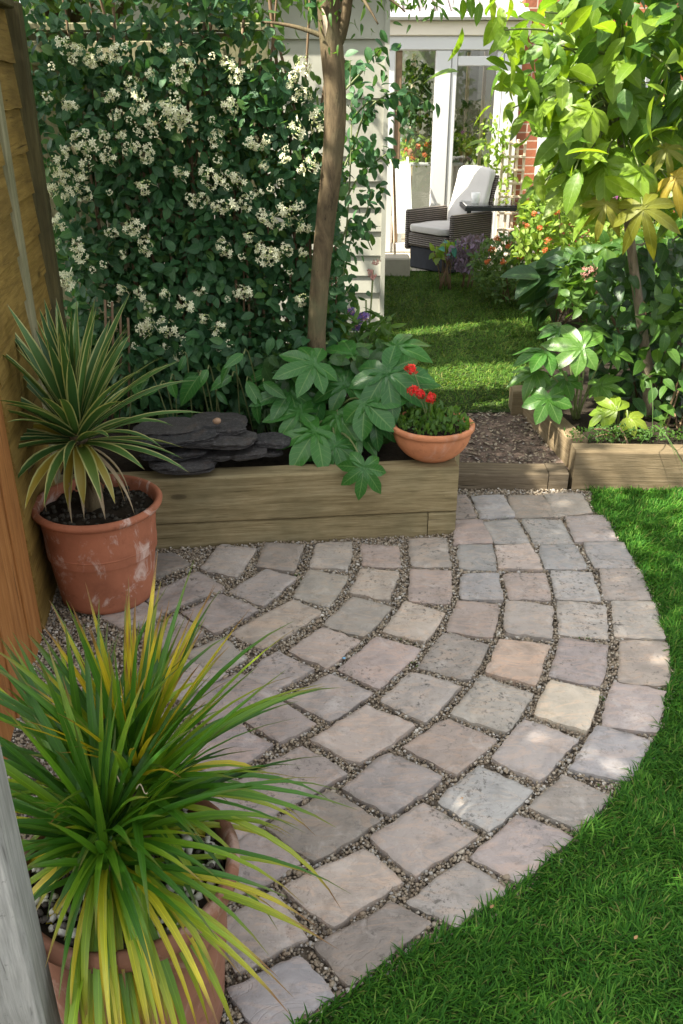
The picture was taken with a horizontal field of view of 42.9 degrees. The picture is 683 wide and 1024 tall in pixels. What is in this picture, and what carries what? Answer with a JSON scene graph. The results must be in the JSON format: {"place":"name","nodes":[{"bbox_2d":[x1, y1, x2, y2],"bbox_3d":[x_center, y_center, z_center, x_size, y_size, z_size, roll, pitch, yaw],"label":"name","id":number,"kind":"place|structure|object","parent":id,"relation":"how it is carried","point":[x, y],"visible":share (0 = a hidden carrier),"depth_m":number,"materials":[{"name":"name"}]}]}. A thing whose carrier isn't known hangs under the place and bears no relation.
{"place":"outdoors","nodes":[
{"label":"outdoors","id":0,"kind":"place"},
{"bbox_2d":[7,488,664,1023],"bbox_3d":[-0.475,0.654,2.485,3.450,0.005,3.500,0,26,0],"label":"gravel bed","id":1,"kind":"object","parent":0,"point":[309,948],"visible":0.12,"depth_m":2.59,"materials":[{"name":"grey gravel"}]},
{"bbox_2d":[0,143,56,630],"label":"garden fence","id":2,"kind":"object","parent":1,"relation":"on","point":[13,384],"visible":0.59,"depth_m":2.85,"materials":[{"name":"brown wood"}]},
{"bbox_2d":[0,745,60,1023],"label":"gate post","id":3,"kind":"object","parent":1,"relation":"on","point":[27,994],"visible":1,"depth_m":1.26,"materials":[{"name":"grey wood"}]},
{"bbox_2d":[0,84,60,482],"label":"fence post","id":4,"kind":"object","parent":1,"relation":"on","point":[9,175],"visible":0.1,"depth_m":2.96,"materials":[{"name":"brown wood"}]},
{"bbox_2d":[0,0,63,473],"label":"garden fence","id":5,"kind":"object","parent":1,"relation":"on","point":[18,148],"visible":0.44,"depth_m":3.12,"materials":[{"name":"brown wood"}]},
{"bbox_2d":[3,1,66,331],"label":"fence post","id":6,"kind":"object","parent":1,"relation":"on","point":[17,32],"visible":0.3,"depth_m":3.27,"materials":[{"name":"brown wood"}]},
{"bbox_2d":[24,800,239,1023],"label":"terracotta pot","id":7,"kind":"object","parent":1,"relation":"on","point":[226,833],"visible":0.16,"depth_m":1.51,"materials":[{"name":"ceramic"}]},
{"bbox_2d":[0,551,356,1023],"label":"cordyline","id":8,"kind":"object","parent":7,"relation":"in","point":[112,797],"visible":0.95,"depth_m":1.48,"materials":[{"name":"green plant"}]},
{"bbox_2d":[145,571,224,615],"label":"paving stone","id":9,"kind":"object","parent":1,"relation":"on","point":[199,586],"visible":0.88,"depth_m":3.18,"materials":[{"name":"stone"}]},
{"bbox_2d":[182,594,258,635],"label":"paving stone","id":10,"kind":"object","parent":1,"relation":"on","point":[223,612],"visible":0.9,"depth_m":3.04,"materials":[{"name":"stone"}]},
{"bbox_2d":[178,673,278,723],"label":"paving stone","id":11,"kind":"object","parent":1,"relation":"on","point":[245,685],"visible":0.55,"depth_m":2.63,"materials":[{"name":"stone"}]},
{"bbox_2d":[200,544,256,581],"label":"paving stone","id":12,"kind":"object","parent":1,"relation":"on","point":[229,560],"visible":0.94,"depth_m":3.38,"materials":[{"name":"stone"}]},
{"bbox_2d":[186,724,273,771],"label":"paving stone","id":13,"kind":"object","parent":1,"relation":"on","point":[258,747],"visible":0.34,"depth_m":2.42,"materials":[{"name":"stone"}]},
{"bbox_2d":[228,569,296,608],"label":"paving stone","id":14,"kind":"object","parent":1,"relation":"on","point":[263,589],"visible":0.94,"depth_m":3.21,"materials":[{"name":"stone"}]},
{"bbox_2d":[225,891,307,978],"bbox_3d":[-0.183,0.931,1.908,0.173,0.049,0.154,-16,30,-30],"label":"paving stone","id":15,"kind":"object","parent":1,"relation":"on","point":[274,942],"visible":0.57,"depth_m":1.89,"materials":[{"name":"stone"}]},
{"bbox_2d":[234,833,300,894],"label":"paving stone","id":16,"kind":"object","parent":1,"relation":"on","point":[254,843],"visible":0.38,"depth_m":2.06,"materials":[{"name":"stone"}]},
{"bbox_2d":[231,600,320,652],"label":"paving stone","id":17,"kind":"object","parent":1,"relation":"on","point":[297,615],"visible":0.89,"depth_m":2.98,"materials":[{"name":"stone"}]},
{"bbox_2d":[244,651,314,692],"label":"paving stone","id":18,"kind":"object","parent":1,"relation":"on","point":[270,667],"visible":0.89,"depth_m":2.74,"materials":[{"name":"stone"}]},
{"bbox_2d":[255,542,303,573],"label":"paving stone","id":19,"kind":"object","parent":1,"relation":"on","point":[284,558],"visible":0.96,"depth_m":3.40,"materials":[{"name":"stone"}]},
{"bbox_2d":[243,699,316,747],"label":"paving stone","id":20,"kind":"object","parent":1,"relation":"on","point":[297,724],"visible":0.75,"depth_m":2.51,"materials":[{"name":"stone"}]},
{"bbox_2d":[226,956,334,1023],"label":"paving stone","id":21,"kind":"object","parent":1,"relation":"on","point":[255,1001],"visible":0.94,"depth_m":1.76,"materials":[{"name":"stone"}]},
{"bbox_2d":[237,746,347,809],"bbox_3d":[-0.134,0.725,2.332,0.252,0.048,0.175,-21,33,-36],"label":"paving stone","id":22,"kind":"object","parent":1,"relation":"on","point":[325,771],"visible":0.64,"depth_m":2.33,"materials":[{"name":"stone"}]},
{"bbox_2d":[292,569,348,609],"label":"paving stone","id":23,"kind":"object","parent":1,"relation":"on","point":[318,588],"visible":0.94,"depth_m":3.20,"materials":[{"name":"stone"}]},
{"bbox_2d":[266,790,380,866],"bbox_3d":[-0.046,0.795,2.181,0.235,0.054,0.172,-20,32,-35],"label":"paving stone","id":24,"kind":"object","parent":1,"relation":"on","point":[352,825],"visible":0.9,"depth_m":2.16,"materials":[{"name":"stone"}]},
{"bbox_2d":[288,627,360,673],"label":"paving stone","id":25,"kind":"object","parent":1,"relation":"on","point":[324,648],"visible":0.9,"depth_m":2.85,"materials":[{"name":"stone"}]},
{"bbox_2d":[285,674,372,725],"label":"paving stone","id":26,"kind":"object","parent":1,"relation":"on","point":[334,703],"visible":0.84,"depth_m":2.62,"materials":[{"name":"stone"}]},
{"bbox_2d":[309,541,352,572],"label":"paving stone","id":27,"kind":"object","parent":1,"relation":"on","point":[333,556],"visible":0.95,"depth_m":3.41,"materials":[{"name":"stone"}]},
{"bbox_2d":[282,849,402,929],"bbox_3d":[0.004,0.876,2.019,0.233,0.050,0.163,-19,32,-34],"label":"paving stone","id":28,"kind":"object","parent":1,"relation":"on","point":[365,879],"visible":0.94,"depth_m":2.00,"materials":[{"name":"stone"}]},
{"bbox_2d":[324,597,392,640],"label":"paving stone","id":29,"kind":"object","parent":1,"relation":"on","point":[360,618],"visible":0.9,"depth_m":3.02,"materials":[{"name":"stone"}]},
{"bbox_2d":[310,705,414,769],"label":"paving stone","id":30,"kind":"object","parent":1,"relation":"on","point":[361,736],"visible":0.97,"depth_m":2.46,"materials":[{"name":"stone"}]},
{"bbox_2d":[314,901,431,988],"bbox_3d":[0.071,0.935,1.897,0.242,0.051,0.126,-18,31,-33],"label":"paving stone","id":31,"kind":"object","parent":1,"relation":"on","point":[361,943],"visible":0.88,"depth_m":1.87,"materials":[{"name":"stone"}]},
{"bbox_2d":[350,568,398,603],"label":"paving stone","id":32,"kind":"object","parent":1,"relation":"on","point":[377,585],"visible":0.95,"depth_m":3.22,"materials":[{"name":"stone"}]},
{"bbox_2d":[338,637,420,691],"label":"paving stone","id":33,"kind":"object","parent":1,"relation":"on","point":[377,663],"visible":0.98,"depth_m":2.78,"materials":[{"name":"stone"}]},
{"bbox_2d":[341,753,441,819],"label":"paving stone","id":34,"kind":"object","parent":1,"relation":"on","point":[389,784],"visible":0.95,"depth_m":2.29,"materials":[{"name":"stone"}]},
{"bbox_2d":[382,601,444,644],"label":"paving stone","id":35,"kind":"object","parent":1,"relation":"on","point":[413,622],"visible":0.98,"depth_m":2.99,"materials":[{"name":"stone"}]},
{"bbox_2d":[380,672,461,725],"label":"paving stone","id":36,"kind":"object","parent":1,"relation":"on","point":[422,698],"visible":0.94,"depth_m":2.62,"materials":[{"name":"stone"}]},
{"bbox_2d":[370,803,478,882],"bbox_3d":[0.201,0.813,2.147,0.214,0.052,0.170,-19,32,-34],"label":"paving stone","id":37,"kind":"object","parent":1,"relation":"on","point":[417,841],"visible":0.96,"depth_m":2.13,"materials":[{"name":"stone"}]},
{"bbox_2d":[408,537,451,569],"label":"paving stone","id":38,"kind":"object","parent":1,"relation":"on","point":[430,553],"visible":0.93,"depth_m":3.44,"materials":[{"name":"stone"}]},
{"bbox_2d":[408,569,451,608],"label":"paving stone","id":39,"kind":"object","parent":1,"relation":"on","point":[433,587],"visible":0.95,"depth_m":3.21,"materials":[{"name":"stone"}]},
{"bbox_2d":[403,719,496,778],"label":"paving stone","id":40,"kind":"object","parent":1,"relation":"on","point":[452,747],"visible":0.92,"depth_m":2.43,"materials":[{"name":"stone"}]},
{"bbox_2d":[417,633,488,683],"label":"paving stone","id":41,"kind":"object","parent":1,"relation":"on","point":[457,657],"visible":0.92,"depth_m":2.81,"materials":[{"name":"stone"}]},
{"bbox_2d":[406,860,508,930],"bbox_3d":[0.266,0.889,1.992,0.208,0.049,0.134,-19,32,-34],"label":"paving stone","id":42,"kind":"object","parent":1,"relation":"on","point":[451,892],"visible":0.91,"depth_m":1.98,"materials":[{"name":"stone"}]},
{"bbox_2d":[446,600,499,641],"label":"paving stone","id":43,"kind":"object","parent":1,"relation":"on","point":[473,619],"visible":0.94,"depth_m":3.01,"materials":[{"name":"stone"}]},
{"bbox_2d":[459,572,503,605],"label":"paving stone","id":44,"kind":"object","parent":1,"relation":"on","point":[483,587],"visible":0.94,"depth_m":3.19,"materials":[{"name":"stone"}]},
{"bbox_2d":[438,766,532,836],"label":"paving stone","id":45,"kind":"object","parent":1,"relation":"on","point":[490,801],"visible":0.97,"depth_m":2.25,"materials":[{"name":"stone"}]},
{"bbox_2d":[450,675,532,738],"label":"paving stone","id":46,"kind":"object","parent":1,"relation":"on","point":[496,707],"visible":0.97,"depth_m":2.58,"materials":[{"name":"stone"}]},
{"bbox_2d":[485,639,549,690],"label":"paving stone","id":47,"kind":"object","parent":1,"relation":"on","point":[520,662],"visible":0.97,"depth_m":2.78,"materials":[{"name":"stone"}]},
{"bbox_2d":[495,543,542,573],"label":"paving stone","id":48,"kind":"object","parent":1,"relation":"on","point":[523,557],"visible":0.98,"depth_m":3.39,"materials":[{"name":"stone"}]},
{"bbox_2d":[469,815,572,886],"bbox_3d":[0.438,0.828,2.120,0.235,0.049,0.143,-23,34,-38],"label":"paving stone","id":49,"kind":"object","parent":1,"relation":"on","point":[517,843],"visible":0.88,"depth_m":2.10,"materials":[{"name":"stone"}]},
{"bbox_2d":[502,573,550,604],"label":"paving stone","id":50,"kind":"object","parent":1,"relation":"on","point":[532,587],"visible":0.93,"depth_m":3.21,"materials":[{"name":"stone"}]},
{"bbox_2d":[503,600,553,643],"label":"paving stone","id":51,"kind":"object","parent":1,"relation":"on","point":[530,620],"visible":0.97,"depth_m":3.00,"materials":[{"name":"stone"}]},
{"bbox_2d":[491,719,578,785],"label":"paving stone","id":52,"kind":"object","parent":1,"relation":"on","point":[533,752],"visible":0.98,"depth_m":2.41,"materials":[{"name":"stone"}]},
{"bbox_2d":[521,518,572,544],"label":"paving stone","id":53,"kind":"object","parent":1,"relation":"on","point":[545,532],"visible":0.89,"depth_m":3.61,"materials":[{"name":"stone"}]},
{"bbox_2d":[539,544,586,572],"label":"paving stone","id":54,"kind":"object","parent":1,"relation":"on","point":[561,557],"visible":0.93,"depth_m":3.40,"materials":[{"name":"stone"}]},
{"bbox_2d":[534,680,599,736],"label":"paving stone","id":55,"kind":"object","parent":1,"relation":"on","point":[571,707],"visible":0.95,"depth_m":2.58,"materials":[{"name":"stone"}]},
{"bbox_2d":[528,774,611,831],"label":"paving stone","id":56,"kind":"object","parent":1,"relation":"on","point":[567,801],"visible":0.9,"depth_m":2.23,"materials":[{"name":"stone"}]},
{"bbox_2d":[550,570,600,603],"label":"paving stone","id":57,"kind":"object","parent":1,"relation":"on","point":[571,585],"visible":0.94,"depth_m":3.21,"materials":[{"name":"stone"}]},
{"bbox_2d":[548,638,608,689],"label":"paving stone","id":58,"kind":"object","parent":1,"relation":"on","point":[577,662],"visible":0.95,"depth_m":2.78,"materials":[{"name":"stone"}]},
{"bbox_2d":[556,601,607,642],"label":"paving stone","id":59,"kind":"object","parent":1,"relation":"on","point":[582,620],"visible":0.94,"depth_m":3.01,"materials":[{"name":"stone"}]},
{"bbox_2d":[565,515,616,546],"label":"paving stone","id":60,"kind":"object","parent":1,"relation":"on","point":[587,528],"visible":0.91,"depth_m":3.62,"materials":[{"name":"stone"}]},
{"bbox_2d":[567,725,649,785],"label":"paving stone","id":61,"kind":"object","parent":1,"relation":"on","point":[605,753],"visible":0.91,"depth_m":2.40,"materials":[{"name":"stone"}]},
{"bbox_2d":[583,541,635,572],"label":"paving stone","id":62,"kind":"object","parent":1,"relation":"on","point":[607,554],"visible":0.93,"depth_m":3.42,"materials":[{"name":"stone"}]},
{"bbox_2d":[599,568,650,602],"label":"paving stone","id":63,"kind":"object","parent":1,"relation":"on","point":[621,584],"visible":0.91,"depth_m":3.22,"materials":[{"name":"stone"}]},
{"bbox_2d":[601,682,666,736],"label":"paving stone","id":64,"kind":"object","parent":1,"relation":"on","point":[629,708],"visible":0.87,"depth_m":2.57,"materials":[{"name":"stone"}]},
{"bbox_2d":[611,600,665,641],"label":"paving stone","id":65,"kind":"object","parent":1,"relation":"on","point":[632,620],"visible":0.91,"depth_m":3.00,"materials":[{"name":"stone"}]},
{"bbox_2d":[617,640,669,690],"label":"paving stone","id":66,"kind":"object","parent":1,"relation":"on","point":[643,663],"visible":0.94,"depth_m":2.78,"materials":[{"name":"stone"}]},
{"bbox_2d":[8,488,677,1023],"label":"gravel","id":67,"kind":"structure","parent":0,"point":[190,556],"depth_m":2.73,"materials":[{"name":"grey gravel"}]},
{"bbox_2d":[0,409,41,759],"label":"garden fence","id":68,"kind":"object","parent":67,"relation":"on","point":[19,616],"visible":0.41,"depth_m":2.55,"materials":[{"name":"brown wood"}]},
{"bbox_2d":[31,474,161,614],"bbox_3d":[-0.850,0.121,3.099,0.448,0.375,0.448,0,26,0],"label":"terracotta pot","id":69,"kind":"object","parent":67,"relation":"on","point":[102,556],"visible":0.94,"depth_m":2.98,"materials":[{"name":"ceramic"}]},
{"bbox_2d":[0,292,201,521],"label":"yucca","id":70,"kind":"object","parent":69,"relation":"in","point":[74,376],"visible":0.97,"depth_m":2.84,"materials":[{"name":"green plant"}]},
{"bbox_2d":[390,157,411,253],"bbox_3d":[0.582,-2.942,8.454,0.192,0.923,0.453,-2,26,-4],"label":"deck chair","id":71,"kind":"object","parent":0,"point":[403,187],"visible":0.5,"depth_m":8.42,"materials":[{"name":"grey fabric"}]},
{"bbox_2d":[398,160,463,241],"bbox_3d":[0.924,-3.318,9.322,0.665,0.819,0.430,0,26,0],"label":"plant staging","id":72,"kind":"object","parent":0,"point":[456,166],"visible":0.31,"depth_m":9.01,"materials":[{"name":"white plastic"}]},
{"bbox_2d":[400,55,434,161],"bbox_3d":[0.756,-4.115,8.910,0.437,1.018,0.534,0,26,0],"label":"pot plant","id":73,"kind":"object","parent":72,"relation":"on","point":[426,70],"visible":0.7,"depth_m":8.83,"materials":[{"name":"green plant"}]},
{"bbox_2d":[452,99,488,165],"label":"pot plant","id":74,"kind":"object","parent":72,"relation":"on","point":[459,149],"visible":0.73,"depth_m":8.95,"materials":[{"name":"green plant"}]},
{"bbox_2d":[326,262,555,411],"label":"lawn","id":75,"kind":"structure","parent":0,"point":[498,405],"depth_m":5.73,"materials":[{"name":"green plant"}]},
{"bbox_2d":[26,0,394,342],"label":"garden shed","id":76,"kind":"structure","parent":75,"relation":"on","point":[360,43],"depth_m":5.39,"materials":[{"name":"white wood"}]},
{"bbox_2d":[466,230,538,303],"bbox_3d":[1.321,-1.896,6.764,0.805,0.619,0.876,0,26,0],"label":"dark shrub","id":77,"kind":"object","parent":75,"relation":"on","point":[507,285],"visible":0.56,"depth_m":6.62,"materials":[{"name":"green plant"}]},
{"bbox_2d":[500,246,577,330],"bbox_3d":[1.401,-1.444,5.756,0.531,0.633,0.807,18,31,33],"label":"hosta","id":78,"kind":"object","parent":75,"relation":"on","point":[538,277],"visible":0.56,"depth_m":5.62,"materials":[{"name":"green plant"}]},
{"bbox_2d":[385,252,524,270],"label":"terrace","id":79,"kind":"structure","parent":0,"point":[418,269],"depth_m":8.52,"materials":[{"name":"grey stone"}]},
{"bbox_2d":[405,165,498,272],"bbox_3d":[1.027,-2.707,8.016,0.714,0.874,0.616,-20,32,-35],"label":"rattan armchair","id":80,"kind":"object","parent":79,"relation":"on","point":[435,226],"visible":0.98,"depth_m":7.96,"materials":[{"name":"wicker"}]},
{"bbox_2d":[385,0,531,251],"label":"conservatory","id":81,"kind":"object","parent":79,"relation":"on","point":[432,44],"visible":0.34,"depth_m":8.42,"materials":[{"name":"white plastic"}]},
{"bbox_2d":[282,484,682,1023],"bbox_3d":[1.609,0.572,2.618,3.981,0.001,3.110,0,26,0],"label":"lawn","id":82,"kind":"structure","parent":0,"point":[557,945],"depth_m":1.88,"materials":[{"name":"green plant"}]},
{"bbox_2d":[459,412,567,468],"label":"path","id":83,"kind":"structure","parent":0,"point":[536,439],"depth_m":4.34,"materials":[{"name":"gravel"}]},
{"bbox_2d":[439,403,560,463],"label":"bark chippings","id":84,"kind":"object","parent":83,"relation":"on","point":[504,438],"visible":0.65,"depth_m":4.33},
{"bbox_2d":[483,0,682,252],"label":"house","id":85,"kind":"structure","parent":0,"point":[534,143],"depth_m":8.50,"materials":[{"name":"red brick"}]},
{"label":"ground","id":86,"kind":"structure","parent":0,"visible":0},
{"bbox_2d":[13,0,317,41],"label":"garden tree","id":87,"kind":"object","parent":86,"relation":"on","point":[120,9],"visible":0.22,"depth_m":4.22,"materials":[{"name":"green plant"}]},
{"bbox_2d":[55,395,459,549],"bbox_3d":[-0.440,-0.202,3.977,1.921,0.388,1.268,0,26,0],"label":"raised bed","id":88,"kind":"object","parent":86,"relation":"on","point":[260,500],"visible":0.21,"depth_m":3.50,"materials":[{"name":"wood"}]},
{"bbox_2d":[28,23,273,397],"bbox_3d":[-0.923,-1.166,3.986,1.246,1.875,0.090,0,26,0],"label":"garden fence","id":89,"kind":"object","parent":88,"relation":"on","point":[33,36],"visible":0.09,"depth_m":3.71,"materials":[{"name":"wood"}]},
{"bbox_2d":[20,0,352,424],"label":"flowering hedge","id":90,"kind":"object","parent":88,"relation":"on","point":[295,175],"visible":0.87,"depth_m":3.56,"materials":[{"name":"green plant"}]},
{"bbox_2d":[79,327,337,435],"bbox_3d":[-0.598,-0.534,3.784,1.224,0.533,0.535,0,26,0],"label":"woodland plant","id":91,"kind":"object","parent":88,"relation":"on","point":[183,397],"visible":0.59,"depth_m":3.75,"materials":[{"name":"green plant"}]},
{"bbox_2d":[248,333,440,500],"bbox_3d":[0.002,-0.422,3.636,0.832,0.526,0.764,0,26,0],"label":"fatsia","id":92,"kind":"object","parent":88,"relation":"on","point":[321,416],"visible":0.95,"depth_m":3.55,"materials":[{"name":"green plant"}]},
{"bbox_2d":[242,0,461,358],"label":"slender tree","id":93,"kind":"object","parent":88,"relation":"in","point":[333,27],"visible":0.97,"depth_m":3.32,"materials":[{"name":"brown plant"}]},
{"bbox_2d":[327,30,439,342],"bbox_3d":[0.172,-1.478,4.120,0.553,1.417,0.342,0,26,0],"label":"climbing vine","id":94,"kind":"object","parent":93,"relation":"attached to","point":[369,161],"visible":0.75,"depth_m":3.99,"materials":[{"name":"green plant"}]},
{"bbox_2d":[329,259,406,360],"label":"purple flowers","id":95,"kind":"object","parent":88,"relation":"on","point":[383,332],"visible":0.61,"depth_m":3.93,"materials":[{"name":"green plant"}]},
{"bbox_2d":[393,411,474,462],"bbox_3d":[0.370,-0.299,3.565,0.344,0.147,0.344,0,26,0],"label":"terracotta bowl","id":96,"kind":"object","parent":88,"relation":"on","point":[440,446],"visible":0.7,"depth_m":3.44,"materials":[{"name":"ceramic"}]},
{"bbox_2d":[397,364,473,435],"bbox_3d":[0.376,-0.455,3.484,0.324,0.272,0.323,0,26,0],"label":"geranium","id":97,"kind":"object","parent":96,"relation":"on","point":[434,416],"visible":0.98,"depth_m":3.47,"materials":[{"name":"green plant"}]},
{"bbox_2d":[458,462,568,491],"bbox_3d":[0.775,-0.150,4.072,0.535,0.132,0.131,1,26,2],"label":"timber step","id":98,"kind":"object","parent":86,"relation":"on","point":[506,476],"visible":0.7,"depth_m":4.01,"materials":[{"name":"brown wood"}]},
{"bbox_2d":[508,258,682,491],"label":"raised bed","id":99,"kind":"object","parent":86,"relation":"on","point":[646,465],"visible":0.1,"depth_m":4.00,"materials":[{"name":"wood"}]},
{"bbox_2d":[424,0,682,419],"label":"lime leaved tree","id":100,"kind":"object","parent":99,"relation":"on","point":[618,61],"visible":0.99,"depth_m":3.46,"materials":[{"name":"green plant"}]},
{"bbox_2d":[506,178,624,312],"bbox_3d":[1.587,-1.895,6.188,0.858,1.031,1.558,7,27,14],"label":"border shrub","id":101,"kind":"object","parent":99,"relation":"on","point":[534,229],"visible":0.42,"depth_m":5.94,"materials":[{"name":"green plant"}]},
{"bbox_2d":[506,322,635,424],"bbox_3d":[1.091,-0.662,4.240,0.632,0.523,0.438,-12,28,-23],"label":"fatsia","id":102,"kind":"object","parent":99,"relation":"on","point":[571,343],"visible":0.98,"depth_m":4.14,"materials":[{"name":"green plant"}]},
{"bbox_2d":[548,230,628,322],"bbox_3d":[1.599,-1.379,5.439,0.573,0.757,0.840,10,28,19],"label":"sedum","id":103,"kind":"object","parent":99,"relation":"on","point":[589,252],"visible":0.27,"depth_m":5.22,"materials":[{"name":"green plant"}]},
{"bbox_2d":[588,395,647,436],"bbox_3d":[1.318,-0.442,4.132,0.280,0.192,0.154,11,28,21],"label":"fatsia seedling","id":104,"kind":"object","parent":99,"relation":"on","point":[605,411],"visible":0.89,"depth_m":4.10,"materials":[{"name":"green plant"}]},
{"bbox_2d":[555,217,682,330],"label":"border shrub","id":105,"kind":"object","parent":99,"relation":"on","point":[588,287],"visible":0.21,"depth_m":5.07,"materials":[{"name":"green plant"}]},
{"bbox_2d":[574,228,682,420],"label":"leafy shrub","id":106,"kind":"object","parent":99,"relation":"on","point":[669,260],"visible":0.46,"depth_m":4.26,"materials":[{"name":"green plant"}]},
{"bbox_2d":[633,282,682,431],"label":"leafy shrub","id":107,"kind":"object","parent":99,"relation":"on","point":[661,332],"visible":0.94,"depth_m":4.01,"materials":[{"name":"green plant"}]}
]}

